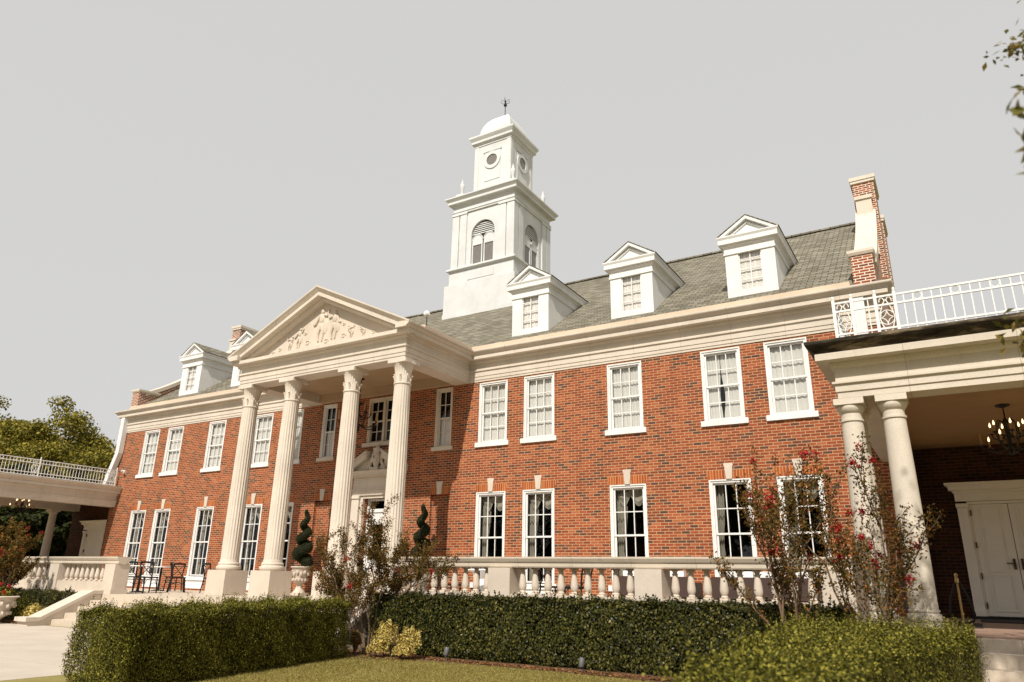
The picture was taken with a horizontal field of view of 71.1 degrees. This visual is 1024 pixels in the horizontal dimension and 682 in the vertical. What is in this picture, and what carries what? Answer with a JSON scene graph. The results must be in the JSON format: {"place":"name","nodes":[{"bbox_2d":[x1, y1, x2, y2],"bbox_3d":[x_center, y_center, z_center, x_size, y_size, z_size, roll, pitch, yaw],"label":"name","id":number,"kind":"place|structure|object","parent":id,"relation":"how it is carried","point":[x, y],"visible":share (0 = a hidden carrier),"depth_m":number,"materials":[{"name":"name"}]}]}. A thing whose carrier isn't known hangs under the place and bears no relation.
{"place":"outdoors","nodes":[
{"label":"outdoors","id":0,"kind":"place"},
{"bbox_2d":[0,623,90,680],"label":"path","id":1,"kind":"structure","parent":0,"point":[31,651],"depth_m":11.94,"materials":[{"name":"concrete"}]},
{"bbox_2d":[0,596,19,618],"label":"flower urn","id":2,"kind":"object","parent":1,"relation":"on","point":[7,603],"visible":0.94,"depth_m":17.90,"materials":[{"name":"stone"}]},
{"bbox_2d":[0,582,15,595],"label":"geraniums","id":3,"kind":"object","parent":2,"relation":"in","point":[6,590],"visible":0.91,"depth_m":18.08,"materials":[{"name":"red plant"}]},
{"bbox_2d":[0,576,639,681],"bbox_3d":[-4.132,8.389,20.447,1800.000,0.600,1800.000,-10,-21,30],"label":"ground","id":4,"kind":"structure","parent":0,"point":[60,678],"depth_m":9.61,"materials":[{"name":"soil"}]},
{"bbox_2d":[0,621,16,623],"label":"mulch bed","id":5,"kind":"object","parent":4,"relation":"on","point":[8,622],"depth_m":18.02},
{"bbox_2d":[0,592,29,619],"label":"shrub","id":6,"kind":"object","parent":5,"relation":"on","point":[21,603],"visible":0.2,"depth_m":18.77,"materials":[{"name":"green plant"}]},
{"bbox_2d":[0,516,44,586],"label":"flowering shrub","id":7,"kind":"object","parent":5,"relation":"on","point":[14,570],"visible":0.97,"depth_m":19.83,"materials":[{"name":"green plant"}]},
{"bbox_2d":[19,603,42,615],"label":"dry bush","id":8,"kind":"object","parent":5,"relation":"on","point":[31,609],"visible":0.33,"depth_m":18.07,"materials":[{"name":"yellow plant"}]},
{"bbox_2d":[11,585,77,616],"bbox_3d":[-13.338,7.155,19.728,4.469,1.004,0.976,-10,-21,30],"label":"hedge","id":9,"kind":"object","parent":5,"relation":"on","point":[36,594],"visible":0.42,"depth_m":19.01,"materials":[{"name":"green plant"}]},
{"bbox_2d":[0,467,45,522],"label":"tree","id":10,"kind":"object","parent":4,"relation":"on","point":[33,473],"depth_m":37.29,"materials":[{"name":"green plant"}]},
{"bbox_2d":[0,396,62,463],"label":"tree","id":11,"kind":"object","parent":4,"relation":"on","point":[13,423],"visible":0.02,"depth_m":53.69,"materials":[{"name":"green plant"}]},
{"bbox_2d":[0,506,71,568],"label":"tree","id":12,"kind":"object","parent":4,"relation":"on","point":[35,521],"visible":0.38,"depth_m":33.03,"materials":[{"name":"green plant"}]},
{"bbox_2d":[1,464,97,568],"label":"tree","id":13,"kind":"object","parent":4,"relation":"on","point":[64,517],"visible":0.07,"depth_m":36.15,"materials":[{"name":"green plant"}]},
{"bbox_2d":[0,395,116,577],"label":"tree","id":14,"kind":"object","parent":4,"relation":"on","point":[46,442],"visible":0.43,"depth_m":46.50,"materials":[{"name":"green plant"}]},
{"bbox_2d":[14,590,103,625],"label":"stair cheek wall","id":15,"kind":"structure","parent":4,"relation":"on","point":[57,610],"depth_m":17.94,"materials":[{"name":"stone"}]},
{"bbox_2d":[0,472,122,579],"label":"side porch","id":16,"kind":"object","parent":4,"relation":"on","point":[89,505],"visible":0.54,"depth_m":28.55,"materials":[{"name":"paint"}]},
{"bbox_2d":[9,499,33,512],"bbox_3d":[-18.835,6.262,27.562,0.843,0.695,0.823,-10,-21,30],"label":"chandelier","id":17,"kind":"object","parent":16,"relation":"hanging from","point":[21,505],"visible":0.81,"depth_m":27.51,"materials":[{"name":"black metal"}]},
{"bbox_2d":[0,454,117,485],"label":"roof railing","id":18,"kind":"object","parent":16,"relation":"on","point":[75,477],"visible":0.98,"depth_m":26.97,"materials":[{"name":"white metal"}]},
{"bbox_2d":[79,531,95,579],"bbox_3d":[-17.573,8.942,29.592,0.641,2.095,0.106,-10,-21,30],"label":"door leaf","id":19,"kind":"structure","parent":16,"relation":"in","point":[90,539],"depth_m":29.74,"materials":[{"name":"beige paint"}]},
{"bbox_2d":[88,531,103,578],"bbox_3d":[-17.015,8.844,29.267,0.641,2.095,0.107,-10,-21,30],"label":"door leaf","id":20,"kind":"structure","parent":16,"relation":"in","point":[99,534],"depth_m":29.43,"materials":[{"name":"beige paint"}]},
{"bbox_2d":[46,455,114,484],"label":"tree","id":21,"kind":"object","parent":4,"relation":"on","point":[76,462],"visible":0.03,"depth_m":42.97,"materials":[{"name":"green plant"}]},
{"bbox_2d":[51,600,339,627],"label":"entrance steps","id":22,"kind":"structure","parent":4,"relation":"on","point":[69,619],"depth_m":17.70,"materials":[{"name":"beige stone"}]},
{"bbox_2d":[59,588,352,681],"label":"hedge","id":23,"kind":"object","parent":4,"relation":"on","point":[160,641],"visible":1,"depth_m":9.07,"materials":[{"name":"green plant"}]},
{"bbox_2d":[334,601,381,649],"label":"stair cheek wall","id":24,"kind":"structure","parent":4,"relation":"on","point":[364,621],"depth_m":13.45,"materials":[{"name":"stone"}]},
{"bbox_2d":[20,588,902,617],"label":"terrace","id":25,"kind":"structure","parent":4,"relation":"on","point":[173,595],"depth_m":18.48,"materials":[{"name":"beige stone"}]},
{"bbox_2d":[7,557,131,593],"bbox_3d":[-14.367,6.976,21.525,9.040,0.949,0.470,-10,-21,30],"label":"balustrade","id":26,"kind":"object","parent":25,"relation":"on","point":[113,575],"visible":0.79,"depth_m":20.13,"materials":[{"name":"stone"}]},
{"bbox_2d":[127,561,143,590],"bbox_3d":[-11.329,7.072,21.513,0.413,0.876,0.538,-3,-19,11],"label":"bistro chair","id":27,"kind":"object","parent":25,"relation":"on","point":[135,577],"visible":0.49,"depth_m":21.38,"materials":[{"name":"black metal"}]},
{"bbox_2d":[130,565,152,592],"bbox_3d":[-10.956,7.001,21.090,0.656,0.750,0.656,-10,-21,30],"label":"bistro table","id":28,"kind":"object","parent":25,"relation":"on","point":[142,566],"visible":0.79,"depth_m":20.98,"materials":[{"name":"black metal"}]},
{"bbox_2d":[135,561,157,592],"bbox_3d":[-10.501,6.811,20.685,0.538,0.876,0.413,-15,-24,39],"label":"bistro chair","id":29,"kind":"object","parent":25,"relation":"on","point":[151,577],"visible":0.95,"depth_m":20.68,"materials":[{"name":"black metal"}]},
{"bbox_2d":[151,566,170,590],"bbox_3d":[-11.386,7.685,23.168,0.656,0.750,0.656,-10,-21,30],"label":"bistro table","id":30,"kind":"object","parent":25,"relation":"on","point":[160,575],"visible":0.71,"depth_m":23.11,"materials":[{"name":"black metal"}]},
{"bbox_2d":[163,563,185,590],"bbox_3d":[-10.948,7.661,23.261,0.538,0.876,0.413,-15,-24,39],"label":"bistro chair","id":31,"kind":"object","parent":25,"relation":"on","point":[174,564],"visible":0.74,"depth_m":23.22,"materials":[{"name":"black metal"}]},
{"bbox_2d":[166,562,185,592],"bbox_3d":[-10.218,7.211,21.870,0.538,0.876,0.413,11,-21,-27],"label":"bistro chair","id":32,"kind":"object","parent":25,"relation":"on","point":[171,578],"visible":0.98,"depth_m":21.74,"materials":[{"name":"black metal"}]},
{"bbox_2d":[199,563,210,592],"bbox_3d":[-9.196,7.254,21.938,0.413,0.876,0.538,-12,-23,34],"label":"bistro chair","id":33,"kind":"object","parent":25,"relation":"on","point":[204,574],"visible":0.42,"depth_m":21.86,"materials":[{"name":"black metal"}]},
{"bbox_2d":[290,566,310,594],"bbox_3d":[-6.369,7.198,21.523,0.626,0.815,0.626,-10,-21,30],"label":"garden urn","id":34,"kind":"object","parent":25,"relation":"on","point":[300,574],"visible":0.94,"depth_m":21.38,"materials":[{"name":"stone"}]},
{"bbox_2d":[292,509,313,566],"bbox_3d":[-6.322,6.060,21.904,0.718,1.807,0.685,-10,-21,30],"label":"spiral topiary","id":35,"kind":"object","parent":34,"relation":"in","point":[301,555],"visible":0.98,"depth_m":21.74,"materials":[{"name":"green plant"}]},
{"bbox_2d":[416,568,431,590],"bbox_3d":[-2.485,6.521,19.271,0.626,0.815,0.626,-10,-21,30],"label":"garden urn","id":36,"kind":"object","parent":25,"relation":"on","point":[418,586],"visible":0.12,"depth_m":19.16,"materials":[{"name":"stone"}]},
{"bbox_2d":[409,504,431,556],"bbox_3d":[-2.438,5.383,19.652,0.718,1.807,0.685,-10,-21,30],"label":"spiral topiary","id":37,"kind":"object","parent":36,"relation":"in","point":[421,533],"visible":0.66,"depth_m":19.58,"materials":[{"name":"green plant"}]},
{"bbox_2d":[437,569,461,590],"bbox_3d":[-1.418,5.394,15.911,0.538,0.876,0.413,-10,-21,30],"label":"bistro chair","id":38,"kind":"object","parent":25,"relation":"on","point":[438,579],"visible":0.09,"depth_m":15.86,"materials":[{"name":"black metal"}]},
{"bbox_2d":[463,569,485,588],"bbox_3d":[-0.741,5.370,15.610,0.656,0.750,0.656,-10,-21,30],"label":"bistro table","id":39,"kind":"object","parent":25,"relation":"on","point":[479,572],"visible":0.29,"depth_m":15.45,"materials":[{"name":"white metal"}]},
{"bbox_2d":[472,571,484,591],"bbox_3d":[-0.678,5.608,16.352,0.573,0.770,0.573,-10,-21,30],"label":"cloth table","id":40,"kind":"object","parent":25,"relation":"on","point":[482,575],"visible":0.1,"depth_m":16.23,"materials":[{"name":"white fabric"}]},
{"bbox_2d":[538,569,557,594],"bbox_3d":[0.790,4.937,14.412,0.538,0.876,0.413,-12,-23,34],"label":"bistro chair","id":41,"kind":"object","parent":25,"relation":"on","point":[540,586],"visible":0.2,"depth_m":14.38,"materials":[{"name":"black metal"}]},
{"bbox_2d":[564,568,593,595],"bbox_3d":[1.303,4.808,13.997,0.538,0.876,0.413,-12,-23,34],"label":"bistro chair","id":42,"kind":"object","parent":25,"relation":"on","point":[580,587],"visible":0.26,"depth_m":13.84,"materials":[{"name":"black metal"}]},
{"bbox_2d":[372,557,862,624],"bbox_3d":[1.159,4.272,12.522,9.060,0.949,0.470,-10,-21,30],"label":"balustrade","id":43,"kind":"object","parent":25,"relation":"on","point":[505,576],"visible":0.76,"depth_m":12.09,"materials":[{"name":"stone"}]},
{"bbox_2d":[618,571,702,598],"bbox_3d":[2.833,4.827,13.871,1.506,0.710,0.785,-10,-21,30],"label":"wicker sofa","id":44,"kind":"object","parent":25,"relation":"on","point":[683,581],"visible":0.22,"depth_m":13.55,"materials":[{"name":"wicker"}]},
{"bbox_2d":[711,571,822,602],"bbox_3d":[4.541,4.345,12.326,2.006,0.710,0.785,-10,-21,30],"label":"wicker sofa","id":45,"kind":"object","parent":25,"relation":"on","point":[748,577],"visible":0.15,"depth_m":12.22,"materials":[{"name":"wicker"}]},
{"bbox_2d":[99,99,908,616],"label":"mansion","id":46,"kind":"structure","parent":4,"relation":"on","point":[635,401],"depth_m":19.97,"materials":[{"name":"red brick"}]},
{"bbox_2d":[123,510,145,585],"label":"window","id":47,"kind":"structure","parent":46,"relation":"in","point":[141,513],"depth_m":27.52,"materials":[{"name":"white paint"}]},
{"bbox_2d":[135,430,159,477],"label":"window","id":48,"kind":"structure","parent":46,"relation":"in","point":[153,440],"depth_m":28.49,"materials":[{"name":"white paint"}]},
{"bbox_2d":[141,509,170,586],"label":"window","id":49,"kind":"structure","parent":46,"relation":"in","point":[165,514],"depth_m":26.70,"materials":[{"name":"white paint"}]},
{"bbox_2d":[159,426,183,475],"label":"window","id":50,"kind":"structure","parent":46,"relation":"in","point":[177,432],"depth_m":27.74,"materials":[{"name":"white paint"}]},
{"bbox_2d":[184,506,213,588],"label":"window","id":51,"kind":"structure","parent":46,"relation":"in","point":[192,580],"depth_m":25.38,"materials":[{"name":"white paint"}]},
{"bbox_2d":[200,420,226,471],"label":"window","id":52,"kind":"structure","parent":46,"relation":"in","point":[219,427],"depth_m":26.50,"materials":[{"name":"white paint"}]},
{"bbox_2d":[239,504,262,589],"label":"window","id":53,"kind":"structure","parent":46,"relation":"in","point":[255,509],"depth_m":24.28,"materials":[{"name":"white paint"}]},
{"bbox_2d":[251,413,273,467],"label":"window","id":54,"kind":"structure","parent":46,"relation":"in","point":[262,449],"depth_m":25.24,"materials":[{"name":"white paint"}]},
{"bbox_2d":[283,502,293,570],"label":"window","id":55,"kind":"structure","parent":46,"relation":"in","point":[290,509],"depth_m":23.32,"materials":[{"name":"white paint"}]},
{"bbox_2d":[293,409,303,463],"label":"window","id":56,"kind":"structure","parent":46,"relation":"in","point":[301,411],"depth_m":24.34,"materials":[{"name":"white paint"}]},
{"bbox_2d":[316,404,337,461],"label":"narrow window","id":57,"kind":"structure","parent":46,"relation":"in","point":[328,456],"depth_m":23.57,"materials":[{"name":"white paint"}]},
{"bbox_2d":[337,378,376,431],"bbox_3d":[-4.593,1.922,21.553,1.303,1.625,1.268,-10,-21,30],"label":"chandelier","id":58,"kind":"object","parent":46,"relation":"hanging from","point":[359,415],"visible":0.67,"depth_m":21.36,"materials":[{"name":"black metal"}]},
{"bbox_2d":[361,499,384,596],"bbox_3d":[-4.017,6.128,21.324,0.930,2.803,0.104,-10,-21,30],"label":"entrance door","id":59,"kind":"structure","parent":46,"relation":"in","point":[378,511],"depth_m":21.61,"materials":[{"name":"white paint"}]},
{"bbox_2d":[362,396,392,447],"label":"double window","id":60,"kind":"structure","parent":46,"relation":"in","point":[380,436],"depth_m":22.56,"materials":[{"name":"beige paint"}]},
{"bbox_2d":[431,387,452,450],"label":"narrow window","id":61,"kind":"structure","parent":46,"relation":"in","point":[442,440],"depth_m":21.24,"materials":[{"name":"beige paint"}]},
{"bbox_2d":[470,491,505,587],"bbox_3d":[-0.551,5.472,19.295,1.107,2.764,0.325,-10,-21,30],"label":"window","id":62,"kind":"structure","parent":46,"relation":"in","point":[497,497],"depth_m":19.58,"materials":[{"name":"white paint"}]},
{"bbox_2d":[475,380,508,447],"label":"window","id":63,"kind":"structure","parent":46,"relation":"in","point":[492,425],"depth_m":20.45,"materials":[{"name":"white paint"}]},
{"bbox_2d":[520,373,556,443],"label":"window","id":64,"kind":"structure","parent":46,"relation":"in","point":[538,389],"depth_m":19.70,"materials":[{"name":"white paint"}]},
{"bbox_2d":[522,488,556,594],"bbox_3d":[0.728,5.250,18.553,1.107,2.764,0.325,-10,-21,30],"label":"window","id":65,"kind":"structure","parent":46,"relation":"in","point":[536,495],"depth_m":18.80,"materials":[{"name":"white paint"}]},
{"bbox_2d":[605,361,646,435],"bbox_3d":[2.915,1.473,18.390,1.107,1.868,0.215,-10,-21,30],"label":"window","id":66,"kind":"structure","parent":46,"relation":"in","point":[624,380],"depth_m":18.45,"materials":[{"name":"white paint"}]},
{"bbox_2d":[608,483,648,593],"bbox_3d":[2.879,4.875,17.306,1.107,2.764,0.325,-10,-21,30],"label":"window","id":67,"kind":"structure","parent":46,"relation":"in","point":[637,492],"depth_m":17.58,"materials":[{"name":"white paint"}]},
{"bbox_2d":[700,346,748,426],"bbox_3d":[5.048,1.102,17.153,1.107,1.868,0.215,-10,-21,30],"label":"window","id":68,"kind":"structure","parent":46,"relation":"in","point":[730,362],"depth_m":17.21,"materials":[{"name":"white paint"}]},
{"bbox_2d":[709,478,756,576],"bbox_3d":[5.012,4.504,16.069,1.107,2.764,0.325,-10,-21,30],"label":"window","id":69,"kind":"structure","parent":46,"relation":"in","point":[717,494],"depth_m":16.36,"materials":[{"name":"white paint"}]},
{"bbox_2d":[763,337,818,420],"bbox_3d":[6.340,0.877,16.404,1.107,1.868,0.215,-10,-21,30],"label":"window","id":70,"kind":"structure","parent":46,"relation":"in","point":[789,385],"depth_m":16.45,"materials":[{"name":"white paint"}]},
{"bbox_2d":[776,474,830,571],"bbox_3d":[6.303,4.279,15.320,1.107,2.764,0.325,-10,-21,30],"label":"window","id":71,"kind":"structure","parent":46,"relation":"in","point":[779,482],"depth_m":15.62,"materials":[{"name":"white paint"}]},
{"bbox_2d":[333,650,683,681],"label":"mulch bed","id":72,"kind":"object","parent":4,"relation":"on","point":[586,670],"visible":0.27,"depth_m":11.04,"materials":[{"name":"brown soil"}]},
{"bbox_2d":[307,493,460,652],"bbox_3d":[-2.457,4.250,13.284,2.574,2.807,1.937,8,-20,-20],"label":"flowering shrub","id":73,"kind":"object","parent":72,"relation":"on","point":[379,560],"visible":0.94,"depth_m":13.10,"materials":[{"name":"green plant"}]},
{"bbox_2d":[365,618,421,658],"bbox_3d":[-1.923,4.946,11.898,1.004,0.627,0.625,-10,-21,30],"label":"golden bush","id":74,"kind":"object","parent":72,"relation":"on","point":[408,642],"visible":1,"depth_m":11.81,"materials":[{"name":"yellow plant"}]},
{"bbox_2d":[443,647,449,660],"bbox_3d":[-1.065,5.080,11.631,0.086,0.215,0.113,-10,-21,30],"label":"spotlight","id":75,"kind":"object","parent":72,"relation":"on","point":[446,651],"visible":0.94,"depth_m":11.61,"materials":[{"name":"grey metal"}]},
{"bbox_2d":[334,649,695,681],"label":"fallen leaves","id":76,"kind":"object","parent":72,"relation":"on","point":[547,668],"visible":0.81,"depth_m":10.96,"materials":[{"name":"brown plant"}]},
{"bbox_2d":[578,657,584,671],"bbox_3d":[1.014,4.718,10.425,0.086,0.215,0.113,-10,-21,30],"label":"spotlight","id":77,"kind":"object","parent":72,"relation":"on","point":[581,662],"visible":0.98,"depth_m":10.40,"materials":[{"name":"grey metal"}]},
{"bbox_2d":[362,585,856,679],"bbox_3d":[0.926,4.574,11.457,8.474,1.191,1.170,-10,-21,30],"label":"hedge","id":78,"kind":"object","parent":4,"relation":"on","point":[622,634],"visible":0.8,"depth_m":10.98,"materials":[{"name":"green plant"}]},
{"bbox_2d":[706,443,857,630],"bbox_3d":[3.415,2.775,8.884,1.669,3.021,1.409,10,-21,-26],"label":"flowering shrub","id":79,"kind":"object","parent":4,"relation":"on","point":[783,582],"visible":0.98,"depth_m":8.90,"materials":[{"name":"green plant"}]},
{"bbox_2d":[642,597,990,681],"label":"hedge","id":80,"kind":"object","parent":4,"relation":"on","point":[803,649],"visible":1,"depth_m":4.44,"materials":[{"name":"green plant"}]},
{"bbox_2d":[732,429,945,625],"bbox_3d":[3.848,2.623,8.469,2.321,3.069,1.389,6,-19,-13],"label":"flowering shrub","id":81,"kind":"object","parent":4,"relation":"on","point":[896,571],"visible":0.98,"depth_m":8.42,"materials":[{"name":"green plant"}]},
{"bbox_2d":[803,312,1023,678],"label":"side porch","id":82,"kind":"object","parent":4,"relation":"on","point":[919,403],"visible":0.72,"depth_m":10.26,"materials":[{"name":"stone"}]},
{"bbox_2d":[901,577,908,610],"bbox_3d":[7.722,4.894,13.835,0.280,0.620,0.025,-10,-21,30],"label":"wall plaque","id":83,"kind":"object","parent":82,"relation":"attached to","point":[906,603],"depth_m":13.84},
{"bbox_2d":[831,272,1023,337],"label":"roof railing","id":84,"kind":"object","parent":82,"relation":"on","point":[840,329],"visible":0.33,"depth_m":9.91,"materials":[{"name":"white metal"}]},
{"bbox_2d":[945,622,983,628],"bbox_3d":[6.991,4.446,11.227,0.650,0.012,1.600,-10,-21,30],"label":"floor mat","id":85,"kind":"object","parent":82,"relation":"on","point":[979,625],"visible":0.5,"depth_m":10.97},
{"bbox_2d":[949,573,975,624],"bbox_3d":[7.135,4.102,11.401,0.294,0.780,0.278,4,-19,-7],"label":"rope stanchion","id":86,"kind":"object","parent":85,"relation":"on","point":[957,583],"visible":0.81,"depth_m":11.39,"materials":[{"name":"gold metal"}]},
{"bbox_2d":[970,504,1023,616],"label":"door leaf","id":87,"kind":"structure","parent":82,"relation":"in","point":[1001,575],"depth_m":13.92,"materials":[{"name":"beige paint"}]},
{"bbox_2d":[978,404,1023,454],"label":"chandelier","id":88,"kind":"object","parent":82,"relation":"hanging from","point":[1008,435],"visible":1,"depth_m":11.25,"materials":[{"name":"black metal"}]},
{"bbox_2d":[981,619,1023,623],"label":"door mat","id":89,"kind":"object","parent":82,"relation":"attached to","point":[1003,621],"depth_m":12.51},
{"bbox_2d":[1008,503,1023,585],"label":"door leaf","id":90,"kind":"structure","parent":82,"relation":"in","point":[1016,510],"depth_m":13.90,"materials":[{"name":"beige paint"}]},
{"bbox_2d":[979,652,1023,681],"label":"porch steps","id":91,"kind":"structure","parent":4,"relation":"on","point":[1005,667],"depth_m":7.87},
{"bbox_2d":[982,0,1023,357],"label":"overhanging tree","id":92,"kind":"object","parent":4,"relation":"on","point":[1017,110],"visible":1,"depth_m":3.49,"materials":[{"name":"green plant"}]},
{"bbox_2d":[348,630,362,653],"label":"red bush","id":93,"kind":"object","parent":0,"point":[356,639],"visible":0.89,"depth_m":12.24,"materials":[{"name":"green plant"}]},
{"bbox_2d":[182,654,656,681],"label":"lawn grass","id":94,"kind":"structure","parent":0,"point":[371,670],"depth_m":9.88,"materials":[{"name":"green plant"}]},
{"bbox_2d":[423,310,430,324],"bbox_3d":[-2.370,-0.519,19.992,0.277,0.705,0.208,-10,-21,30],"label":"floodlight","id":95,"kind":"object","parent":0,"point":[426,313],"visible":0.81,"depth_m":20.00,"materials":[{"name":"white metal"}]},
{"bbox_2d":[0,0,1023,470],"label":"sky","id":96,"kind":"structure","parent":0,"point":[175,175],"materials":[{"name":"grey"}]}
]}

